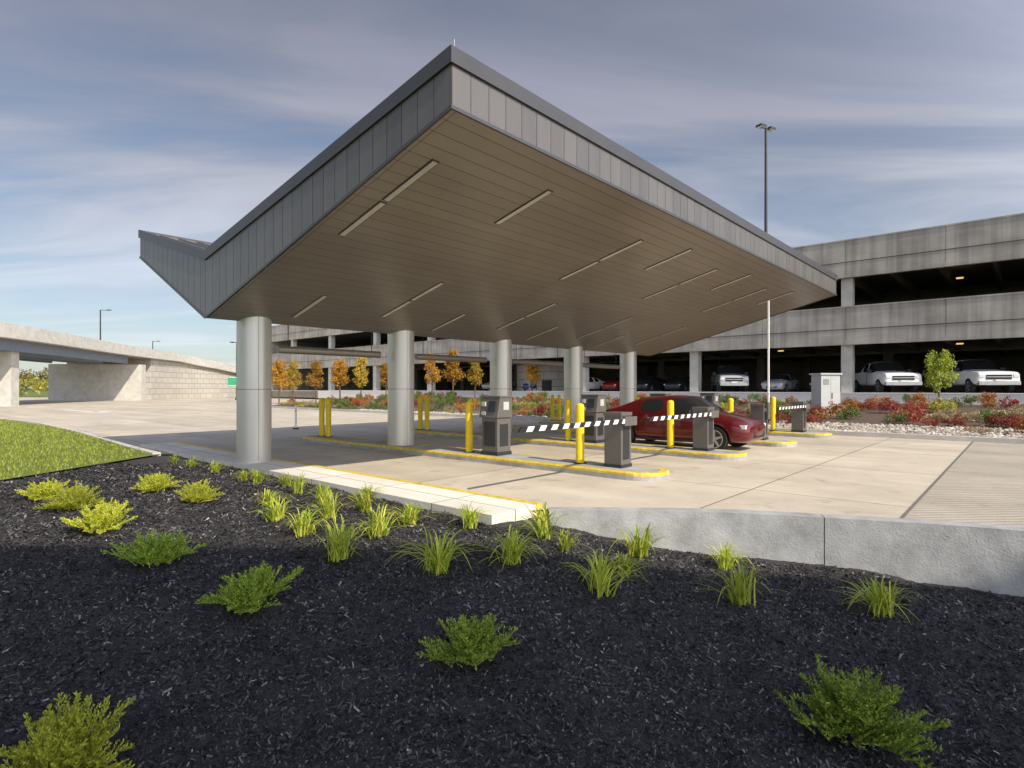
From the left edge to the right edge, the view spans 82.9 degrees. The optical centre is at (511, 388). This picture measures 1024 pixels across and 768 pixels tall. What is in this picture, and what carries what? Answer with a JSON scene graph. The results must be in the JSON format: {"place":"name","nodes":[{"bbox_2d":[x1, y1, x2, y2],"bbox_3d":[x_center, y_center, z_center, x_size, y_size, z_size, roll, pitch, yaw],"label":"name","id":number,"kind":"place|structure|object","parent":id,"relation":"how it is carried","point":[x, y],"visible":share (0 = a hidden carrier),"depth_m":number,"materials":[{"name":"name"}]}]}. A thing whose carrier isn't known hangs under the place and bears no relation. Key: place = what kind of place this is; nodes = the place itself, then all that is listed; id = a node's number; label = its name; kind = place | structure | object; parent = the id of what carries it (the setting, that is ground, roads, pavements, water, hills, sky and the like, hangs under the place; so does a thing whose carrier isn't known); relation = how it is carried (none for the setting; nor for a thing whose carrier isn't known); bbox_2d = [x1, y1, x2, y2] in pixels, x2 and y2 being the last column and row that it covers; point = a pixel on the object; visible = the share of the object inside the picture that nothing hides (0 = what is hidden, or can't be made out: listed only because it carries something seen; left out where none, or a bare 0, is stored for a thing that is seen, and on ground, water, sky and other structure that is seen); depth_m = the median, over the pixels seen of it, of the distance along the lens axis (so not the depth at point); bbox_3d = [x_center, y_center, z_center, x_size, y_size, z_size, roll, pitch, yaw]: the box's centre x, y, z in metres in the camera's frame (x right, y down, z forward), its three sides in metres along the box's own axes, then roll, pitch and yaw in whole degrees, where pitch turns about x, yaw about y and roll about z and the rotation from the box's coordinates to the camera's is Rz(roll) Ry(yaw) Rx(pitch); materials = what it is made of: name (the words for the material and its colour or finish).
{"place":"outdoors","nodes":[
{"label":"outdoors","id":0,"kind":"place"},
{"bbox_2d":[19,391,47,396],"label":"lawn","id":1,"kind":"structure","parent":0,"point":[36,394],"depth_m":146.73,"materials":[{"name":"green plant"}]},
{"bbox_2d":[19,376,47,395],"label":"roadside bushes","id":2,"kind":"object","parent":1,"relation":"on","point":[38,387],"visible":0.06,"depth_m":105.42,"materials":[{"name":"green plant"}]},
{"bbox_2d":[0,418,156,479],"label":"lawn","id":3,"kind":"structure","parent":0,"point":[60,457],"depth_m":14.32,"materials":[{"name":"green plant"}]},
{"bbox_2d":[139,442,541,524],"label":"sidewalk","id":4,"kind":"structure","parent":0,"point":[436,497],"depth_m":9.44,"materials":[{"name":"concrete"}]},
{"bbox_2d":[0,397,970,517],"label":"pavement","id":5,"kind":"structure","parent":0,"point":[868,476],"depth_m":13.04,"materials":[{"name":"concrete"}]},
{"bbox_2d":[0,418,160,455],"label":"lawn kerb","id":6,"kind":"structure","parent":5,"relation":"on","point":[122,444],"depth_m":18.20,"materials":[{"name":"concrete"}]},
{"bbox_2d":[0,322,235,406],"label":"overpass bridge","id":7,"kind":"structure","parent":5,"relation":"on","point":[92,369],"depth_m":76.73,"materials":[{"name":"concrete"}]},
{"bbox_2d":[272,359,288,402],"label":"autumn tree","id":8,"kind":"object","parent":5,"relation":"on","point":[278,378],"visible":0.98,"depth_m":57.83,"materials":[{"name":"orange plant"}]},
{"bbox_2d":[284,360,302,397],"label":"autumn tree","id":9,"kind":"object","parent":5,"relation":"on","point":[292,371],"visible":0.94,"depth_m":60.77,"materials":[{"name":"yellow plant"}]},
{"bbox_2d":[301,435,669,480],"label":"traffic island","id":10,"kind":"structure","parent":5,"relation":"on","point":[598,469],"depth_m":12.49,"materials":[{"name":"concrete"}]},
{"bbox_2d":[318,398,325,436],"bbox_3d":[-5.969,0.905,18.209,0.257,1.210,0.257,0,0,0],"label":"bollard","id":11,"kind":"object","parent":10,"relation":"on","point":[321,417],"visible":0.98,"depth_m":18.14,"materials":[{"name":"metal"}]},
{"bbox_2d":[324,398,332,436],"bbox_3d":[-5.684,0.905,17.957,0.257,1.210,0.257,0,0,0],"label":"bollard","id":12,"kind":"object","parent":10,"relation":"on","point":[328,417],"visible":1,"depth_m":17.88,"materials":[{"name":"metal"}]},
{"bbox_2d":[464,401,474,452],"bbox_3d":[-1.010,0.905,13.673,0.257,1.210,0.257,0,0,0],"label":"bollard","id":13,"kind":"object","parent":10,"relation":"on","point":[469,426],"visible":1,"depth_m":13.60,"materials":[{"name":"metal"}]},
{"bbox_2d":[479,396,512,455],"bbox_3d":[-0.373,0.845,13.215,0.590,1.330,0.520,0,0,42],"label":"ticket machine","id":14,"kind":"object","parent":10,"relation":"on","point":[495,413],"visible":1,"depth_m":13.05,"materials":[{"name":"metal"}]},
{"bbox_2d":[517,411,636,467],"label":"barrier gate","id":15,"kind":"structure","parent":10,"relation":"on","point":[617,439],"depth_m":10.97,"materials":[{"name":"metal"}]},
{"bbox_2d":[573,403,586,463],"bbox_3d":[1.364,0.905,11.632,0.257,1.210,0.257,0,0,0],"label":"bollard","id":16,"kind":"object","parent":10,"relation":"on","point":[579,435],"visible":1,"depth_m":11.56,"materials":[{"name":"metal"}]},
{"bbox_2d":[138,39,837,462],"bbox_3d":[1.170,-1.295,17.755,11.610,5.890,18.770,0,0,42],"label":"entrance canopy","id":17,"kind":"object","parent":5,"relation":"on","point":[452,191],"visible":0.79,"depth_m":11.62,"materials":[{"name":"grey metal"}]},
{"bbox_2d":[414,428,746,459],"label":"traffic island","id":18,"kind":"structure","parent":5,"relation":"on","point":[715,454],"depth_m":15.51,"materials":[{"name":"concrete"}]},
{"bbox_2d":[417,396,422,429],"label":"bollard","id":19,"kind":"object","parent":18,"relation":"on","point":[420,412],"visible":0.96,"depth_m":21.10,"materials":[{"name":"metal"}]},
{"bbox_2d":[423,396,430,429],"bbox_3d":[-3.062,0.905,20.911,0.257,1.210,0.257,0,0,0],"label":"bollard","id":20,"kind":"object","parent":18,"relation":"on","point":[426,412],"visible":0.97,"depth_m":20.84,"materials":[{"name":"metal"}]},
{"bbox_2d":[564,399,572,440],"bbox_3d":[1.613,0.905,16.627,0.257,1.210,0.257,0,0,0],"label":"bollard","id":21,"kind":"object","parent":18,"relation":"on","point":[568,418],"visible":1,"depth_m":16.56,"materials":[{"name":"metal"}]},
{"bbox_2d":[580,394,606,442],"bbox_3d":[2.249,0.845,16.169,0.590,1.330,0.520,0,0,42],"label":"ticket machine","id":22,"kind":"object","parent":18,"relation":"on","point":[594,407],"visible":0.84,"depth_m":15.99,"materials":[{"name":"metal"}]},
{"bbox_2d":[665,400,675,448],"bbox_3d":[3.986,0.905,14.586,0.257,1.210,0.257,0,0,0],"label":"bollard","id":23,"kind":"object","parent":18,"relation":"on","point":[670,426],"visible":1,"depth_m":14.52,"materials":[{"name":"metal"}]},
{"bbox_2d":[648,407,718,450],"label":"barrier gate","id":24,"kind":"structure","parent":18,"relation":"on","point":[703,428],"depth_m":13.95,"materials":[{"name":"metal"}]},
{"bbox_2d":[479,424,796,446],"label":"traffic island","id":25,"kind":"structure","parent":5,"relation":"on","point":[778,443],"depth_m":16.61,"materials":[{"name":"concrete"}]},
{"bbox_2d":[750,301,769,439],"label":"barrier gate","id":26,"kind":"structure","parent":25,"relation":"on","point":[760,412],"depth_m":16.87,"materials":[{"name":"metal"}]},
{"bbox_2d":[272,213,1023,397],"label":"parking garage","id":27,"kind":"structure","parent":5,"relation":"on","point":[909,299],"depth_m":45.61,"materials":[{"name":"concrete"}]},
{"bbox_2d":[516,361,563,390],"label":"utility building","id":28,"kind":"structure","parent":27,"relation":"on","point":[552,378],"depth_m":61.70,"materials":[{"name":"concrete"}]},
{"bbox_2d":[589,377,604,390],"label":"parked car","id":29,"kind":"object","parent":27,"relation":"on","point":[595,383],"visible":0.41,"depth_m":57.09,"materials":[{"name":"white paint"}]},
{"bbox_2d":[601,377,619,390],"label":"parked car","id":30,"kind":"object","parent":27,"relation":"on","point":[613,383],"visible":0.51,"depth_m":54.78,"materials":[{"name":"red paint"}]},
{"bbox_2d":[637,376,667,391],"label":"parked car","id":31,"kind":"object","parent":27,"relation":"on","point":[650,383],"visible":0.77,"depth_m":53.21,"materials":[{"name":"paint"}]},
{"bbox_2d":[664,376,689,391],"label":"parked car","id":32,"kind":"object","parent":27,"relation":"on","point":[681,383],"visible":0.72,"depth_m":50.80,"materials":[{"name":"paint"}]},
{"bbox_2d":[711,366,748,391],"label":"pickup truck","id":33,"kind":"object","parent":27,"relation":"on","point":[736,377],"visible":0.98,"depth_m":46.09,"materials":[{"name":"silver metal"}]},
{"bbox_2d":[756,123,775,232],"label":"light pole","id":34,"kind":"object","parent":27,"relation":"on","point":[763,126],"visible":0.57,"depth_m":51.31,"materials":[{"name":"metal"}]},
{"bbox_2d":[761,374,799,391],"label":"parked car","id":35,"kind":"object","parent":27,"relation":"on","point":[785,382],"visible":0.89,"depth_m":44.69,"materials":[{"name":"silver metal"}]},
{"bbox_2d":[855,362,921,392],"bbox_3d":[26.156,-0.744,40.835,2.712,2.189,6.740,0,0,13],"label":"pickup truck","id":36,"kind":"object","parent":27,"relation":"on","point":[881,377],"visible":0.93,"depth_m":39.41,"materials":[{"name":"white paint"}]},
{"bbox_2d":[933,360,1020,392],"bbox_3d":[29.820,-0.744,37.581,2.712,2.189,6.740,0,0,16],"label":"pickup truck","id":37,"kind":"object","parent":27,"relation":"on","point":[975,374],"visible":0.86,"depth_m":35.58,"materials":[{"name":"white paint"}]},
{"bbox_2d":[272,397,1023,436],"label":"planting bed","id":38,"kind":"object","parent":5,"relation":"on","point":[874,416],"visible":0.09,"depth_m":29.32,"materials":[{"name":"plant"}]},
{"bbox_2d":[305,360,324,402],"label":"autumn tree","id":39,"kind":"object","parent":38,"relation":"on","point":[316,369],"visible":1,"depth_m":56.84,"materials":[{"name":"orange plant"}]},
{"bbox_2d":[330,358,350,400],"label":"autumn tree","id":40,"kind":"object","parent":38,"relation":"on","point":[339,369],"visible":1,"depth_m":57.83,"materials":[{"name":"orange plant"}]},
{"bbox_2d":[352,357,368,400],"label":"autumn tree","id":41,"kind":"object","parent":38,"relation":"on","point":[360,373],"visible":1,"depth_m":55.73,"materials":[{"name":"yellow plant"}]},
{"bbox_2d":[379,362,387,396],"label":"autumn tree","id":42,"kind":"object","parent":38,"relation":"on","point":[384,368],"visible":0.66,"depth_m":62.78,"materials":[{"name":"orange plant"}]},
{"bbox_2d":[424,352,441,397],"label":"autumn tree","id":43,"kind":"object","parent":38,"relation":"on","point":[432,369],"visible":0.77,"depth_m":54.81,"materials":[{"name":"orange plant"}]},
{"bbox_2d":[442,348,465,392],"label":"autumn tree","id":44,"kind":"object","parent":38,"relation":"on","point":[451,366],"visible":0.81,"depth_m":55.85,"materials":[{"name":"orange plant"}]},
{"bbox_2d":[467,362,484,397],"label":"autumn tree","id":45,"kind":"object","parent":38,"relation":"on","point":[475,372],"visible":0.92,"depth_m":57.85,"materials":[{"name":"yellow plant"}]},
{"bbox_2d":[524,358,541,390],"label":"autumn tree","id":46,"kind":"object","parent":38,"relation":"on","point":[531,369],"visible":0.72,"depth_m":59.82,"materials":[{"name":"orange plant"}]},
{"bbox_2d":[318,390,1023,404],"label":"retaining wall","id":47,"kind":"structure","parent":38,"relation":"on","point":[859,396],"depth_m":42.87,"materials":[{"name":"white concrete"}]},
{"bbox_2d":[353,409,1023,438],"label":"river rock","id":48,"kind":"object","parent":38,"relation":"on","point":[899,428],"visible":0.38,"depth_m":21.16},
{"bbox_2d":[809,373,842,414],"bbox_3d":[15.900,0.390,29.400,1.240,2.280,0.840,0,0,-11],"label":"utility cabinet","id":49,"kind":"object","parent":38,"relation":"on","point":[825,389],"visible":0.82,"depth_m":29.08,"materials":[{"name":"metal"}]},
{"bbox_2d":[824,401,851,417],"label":"shrub","id":50,"kind":"object","parent":38,"relation":"on","point":[835,408],"visible":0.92,"depth_m":26.87,"materials":[{"name":"orange plant"}]},
{"bbox_2d":[877,396,902,411],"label":"shrub","id":51,"kind":"object","parent":38,"relation":"on","point":[891,406],"visible":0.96,"depth_m":28.64,"materials":[{"name":"red plant"}]},
{"bbox_2d":[883,412,908,423],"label":"shrub","id":52,"kind":"object","parent":38,"relation":"on","point":[900,418],"visible":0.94,"depth_m":23.40,"materials":[{"name":"green plant"}]},
{"bbox_2d":[898,405,926,423],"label":"shrub","id":53,"kind":"object","parent":38,"relation":"on","point":[914,418],"visible":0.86,"depth_m":23.51,"materials":[{"name":"red plant"}]},
{"bbox_2d":[899,399,930,412],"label":"shrub","id":54,"kind":"object","parent":38,"relation":"on","point":[921,407],"visible":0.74,"depth_m":28.36,"materials":[{"name":"red plant"}]},
{"bbox_2d":[922,349,961,403],"bbox_3d":[22.546,-0.388,30.474,1.730,3.377,1.787,0,0,19],"label":"young tree","id":55,"kind":"object","parent":38,"relation":"on","point":[940,366],"visible":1,"depth_m":30.23,"materials":[{"name":"green plant"}]},
{"bbox_2d":[928,401,957,411],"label":"shrub","id":56,"kind":"object","parent":38,"relation":"on","point":[937,406],"visible":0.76,"depth_m":27.98,"materials":[{"name":"yellow plant"}]},
{"bbox_2d":[942,414,967,426],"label":"shrub","id":57,"kind":"object","parent":38,"relation":"on","point":[956,420],"visible":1,"depth_m":22.35,"materials":[{"name":"red plant"}]},
{"bbox_2d":[951,394,977,406],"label":"shrub","id":58,"kind":"object","parent":38,"relation":"on","point":[969,400],"visible":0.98,"depth_m":31.81,"materials":[{"name":"green plant"}]},
{"bbox_2d":[957,410,986,422],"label":"shrub","id":59,"kind":"object","parent":38,"relation":"on","point":[975,416],"visible":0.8,"depth_m":24.00,"materials":[{"name":"beige plant"}]},
{"bbox_2d":[961,425,997,434],"bbox_3d":[15.931,1.421,19.822,0.903,0.355,0.864,0,0,-8],"label":"rock","id":60,"kind":"object","parent":38,"relation":"on","point":[978,430],"visible":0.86,"depth_m":19.69,"materials":[{"name":"beige stone"}]},
{"bbox_2d":[976,391,1001,405],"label":"shrub","id":61,"kind":"object","parent":38,"relation":"on","point":[988,396],"visible":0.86,"depth_m":32.39,"materials":[{"name":"orange plant"}]},
{"bbox_2d":[272,404,1023,443],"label":"bed kerb","id":62,"kind":"structure","parent":5,"relation":"on","point":[939,437],"depth_m":19.59,"materials":[{"name":"concrete"}]},
{"bbox_2d":[539,420,831,437],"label":"traffic island","id":63,"kind":"structure","parent":5,"relation":"on","point":[807,434],"depth_m":19.72,"materials":[{"name":"concrete"}]},
{"bbox_2d":[700,393,718,404],"bbox_3d":[7.494,0.845,22.076,0.590,1.330,0.520,0,0,42],"label":"ticket machine","id":64,"kind":"object","parent":63,"relation":"on","point":[713,398],"visible":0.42,"depth_m":21.90,"materials":[{"name":"metal"}]},
{"bbox_2d":[769,397,776,430],"bbox_3d":[9.232,0.905,20.494,0.257,1.210,0.257,0,0,0],"label":"bollard","id":65,"kind":"object","parent":63,"relation":"on","point":[773,413],"visible":1,"depth_m":20.43,"materials":[{"name":"metal"}]},
{"bbox_2d":[776,401,809,431],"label":"barrier gate","id":66,"kind":"structure","parent":63,"relation":"on","point":[798,415],"depth_m":19.87,"materials":[{"name":"metal"}]},
{"bbox_2d":[606,395,765,449],"bbox_3d":[4.800,0.924,16.672,4.518,1.451,2.040,0,0,42],"label":"red sedan","id":67,"kind":"object","parent":5,"relation":"on","point":[734,429],"visible":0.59,"depth_m":15.83,"materials":[{"name":"paint"}]},
{"bbox_2d":[0,455,1023,767],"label":"mulch bed","id":68,"kind":"object","parent":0,"point":[416,667],"visible":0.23,"depth_m":4.39,"materials":[{"name":"wood"}]},
{"bbox_2d":[14,478,69,500],"bbox_3d":[-7.107,1.521,8.845,0.754,0.310,0.660,0,0,25],"label":"juniper shrub","id":69,"kind":"object","parent":68,"relation":"on","point":[44,490],"visible":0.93,"depth_m":8.72,"materials":[{"name":"plant"}]},
{"bbox_2d":[0,691,135,767],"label":"juniper shrub","id":70,"kind":"object","parent":68,"relation":"on","point":[60,744],"visible":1,"depth_m":2.94,"materials":[{"name":"green plant"}]},
{"bbox_2d":[32,480,109,511],"bbox_3d":[-6.098,1.481,7.998,0.699,0.389,0.798,0,0,31],"label":"juniper shrub","id":71,"kind":"object","parent":68,"relation":"on","point":[75,496],"visible":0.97,"depth_m":7.92,"materials":[{"name":"plant"}]},
{"bbox_2d":[60,497,137,534],"bbox_3d":[-4.916,1.504,6.945,0.798,0.388,0.699,0,0,14],"label":"juniper shrub","id":72,"kind":"object","parent":68,"relation":"on","point":[100,519],"visible":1,"depth_m":6.83,"materials":[{"name":"plant"}]},
{"bbox_2d":[100,529,206,567],"bbox_3d":[-3.521,1.586,5.798,0.678,0.330,0.781,0,0,19],"label":"juniper shrub","id":73,"kind":"object","parent":68,"relation":"on","point":[158,551],"visible":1,"depth_m":5.74,"materials":[{"name":"plant"}]},
{"bbox_2d":[130,472,182,492],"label":"juniper shrub","id":74,"kind":"object","parent":68,"relation":"on","point":[156,482],"visible":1,"depth_m":9.35,"materials":[{"name":"plant"}]},
{"bbox_2d":[174,478,225,502],"bbox_3d":[-4.636,1.508,8.542,0.630,0.322,0.641,0,0,41],"label":"juniper shrub","id":75,"kind":"object","parent":68,"relation":"on","point":[197,492],"visible":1,"depth_m":8.45,"materials":[{"name":"plant"}]},
{"bbox_2d":[195,560,303,614],"bbox_3d":[-2.199,1.649,4.843,0.678,0.336,0.781,0,0,2],"label":"juniper shrub","id":76,"kind":"object","parent":68,"relation":"on","point":[252,591],"visible":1,"depth_m":4.75,"materials":[{"name":"plant"}]},
{"bbox_2d":[245,468,271,483],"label":"ornamental grass","id":77,"kind":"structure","parent":68,"relation":"on","point":[257,477],"depth_m":10.18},
{"bbox_2d":[251,495,297,522],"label":"ornamental grass","id":78,"kind":"object","parent":68,"relation":"on","point":[276,511],"depth_m":7.36,"materials":[{"name":"plant"}]},
{"bbox_2d":[256,489,294,506],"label":"ornamental grass","id":79,"kind":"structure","parent":68,"relation":"on","point":[266,498],"depth_m":8.28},
{"bbox_2d":[281,472,315,493],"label":"ornamental grass","id":80,"kind":"object","parent":68,"relation":"on","point":[297,487],"depth_m":9.20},
{"bbox_2d":[274,505,339,537],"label":"ornamental grass","id":81,"kind":"object","parent":68,"relation":"on","point":[303,525],"depth_m":6.69,"materials":[{"name":"plant"}]},
{"bbox_2d":[300,481,337,503],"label":"ornamental grass","id":82,"kind":"object","parent":68,"relation":"on","point":[319,492],"depth_m":8.49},
{"bbox_2d":[304,488,351,519],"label":"ornamental grass","id":83,"kind":"object","parent":68,"relation":"on","point":[329,509],"depth_m":7.47,"materials":[{"name":"plant"}]},
{"bbox_2d":[300,515,377,562],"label":"ornamental grass","id":84,"kind":"object","parent":68,"relation":"on","point":[338,546],"depth_m":5.93,"materials":[{"name":"plant"}]},
{"bbox_2d":[343,488,383,512],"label":"ornamental grass","id":85,"kind":"object","parent":68,"relation":"on","point":[365,505],"depth_m":7.86,"materials":[{"name":"plant"}]},
{"bbox_2d":[345,502,417,538],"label":"ornamental grass","id":86,"kind":"object","parent":68,"relation":"on","point":[379,524],"depth_m":6.67,"materials":[{"name":"plant"}]},
{"bbox_2d":[385,502,435,525],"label":"ornamental grass","id":87,"kind":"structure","parent":68,"relation":"on","point":[410,510],"depth_m":7.19,"materials":[{"name":"plant"}]},
{"bbox_2d":[384,525,496,575],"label":"ornamental grass","id":88,"kind":"object","parent":68,"relation":"on","point":[439,564],"depth_m":5.58,"materials":[{"name":"plant"}]},
{"bbox_2d":[416,613,521,669],"bbox_3d":[-0.263,1.735,4.023,0.638,0.304,0.735,0,0,10],"label":"juniper shrub","id":89,"kind":"object","parent":68,"relation":"on","point":[477,644],"visible":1,"depth_m":3.95,"materials":[{"name":"plant"}]},
{"bbox_2d":[448,501,497,528],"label":"ornamental grass","id":90,"kind":"object","parent":68,"relation":"on","point":[469,521],"depth_m":7.07,"materials":[{"name":"plant"}]},
{"bbox_2d":[476,524,549,568],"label":"ornamental grass","id":91,"kind":"object","parent":68,"relation":"on","point":[513,551],"depth_m":5.85,"materials":[{"name":"plant"}]},
{"bbox_2d":[499,502,585,540],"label":"ornamental grass","id":92,"kind":"object","parent":68,"relation":"on","point":[541,525],"depth_m":6.90,"materials":[{"name":"plant"}]},
{"bbox_2d":[552,527,584,552],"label":"ornamental grass","id":93,"kind":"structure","parent":68,"relation":"on","point":[564,544],"depth_m":6.58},
{"bbox_2d":[552,545,658,599],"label":"ornamental grass","id":94,"kind":"object","parent":68,"relation":"on","point":[601,582],"depth_m":5.46,"materials":[{"name":"plant"}]},
{"bbox_2d":[608,551,651,576],"bbox_3d":[1.258,1.875,6.182,0.574,0.250,0.606,0,0,-8],"label":"shrub","id":95,"kind":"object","parent":68,"relation":"on","point":[621,560],"depth_m":6.18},
{"bbox_2d":[700,542,759,570],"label":"ornamental grass","id":96,"kind":"object","parent":68,"relation":"on","point":[724,557],"depth_m":6.98,"materials":[{"name":"plant"}]},
{"bbox_2d":[693,555,791,607],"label":"ornamental grass","id":97,"kind":"object","parent":68,"relation":"on","point":[739,596],"depth_m":5.74,"materials":[{"name":"plant"}]},
{"bbox_2d":[774,654,949,767],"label":"juniper shrub","id":98,"kind":"object","parent":68,"relation":"on","point":[851,706],"visible":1,"depth_m":3.48,"materials":[{"name":"plant"}]},
{"bbox_2d":[827,575,925,624],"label":"ornamental grass","id":99,"kind":"object","parent":68,"relation":"on","point":[878,600],"depth_m":5.56,"materials":[{"name":"plant"}]},
{"bbox_2d":[0,0,1023,388],"label":"sky","id":100,"kind":"structure","parent":0,"point":[179,118],"materials":[{"name":"blue"}]},
{"bbox_2d":[606,521,680,558],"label":"ornamental grass","id":101,"kind":"object","parent":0,"point":[638,548],"depth_m":6.93,"materials":[{"name":"plant"}]},
{"bbox_2d":[900,442,1023,526],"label":"pavement","id":102,"kind":"structure","parent":0,"point":[979,482],"depth_m":9.32,"materials":[{"name":"concrete"}]},
{"label":"ground","id":103,"kind":"structure","parent":0,"visible":0},
{"bbox_2d":[19,367,47,390],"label":"distant trees","id":104,"kind":"object","parent":103,"relation":"on","point":[41,376],"visible":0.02,"depth_m":334.44,"materials":[{"name":"green plant"}]},
{"bbox_2d":[549,507,823,564],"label":"retaining kerb","id":105,"kind":"structure","parent":103,"relation":"on","point":[798,537],"depth_m":7.60,"materials":[{"name":"concrete"}]},
{"bbox_2d":[821,514,1023,596],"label":"retaining kerb","id":106,"kind":"structure","parent":103,"relation":"on","point":[983,557],"depth_m":6.95,"materials":[{"name":"concrete"}]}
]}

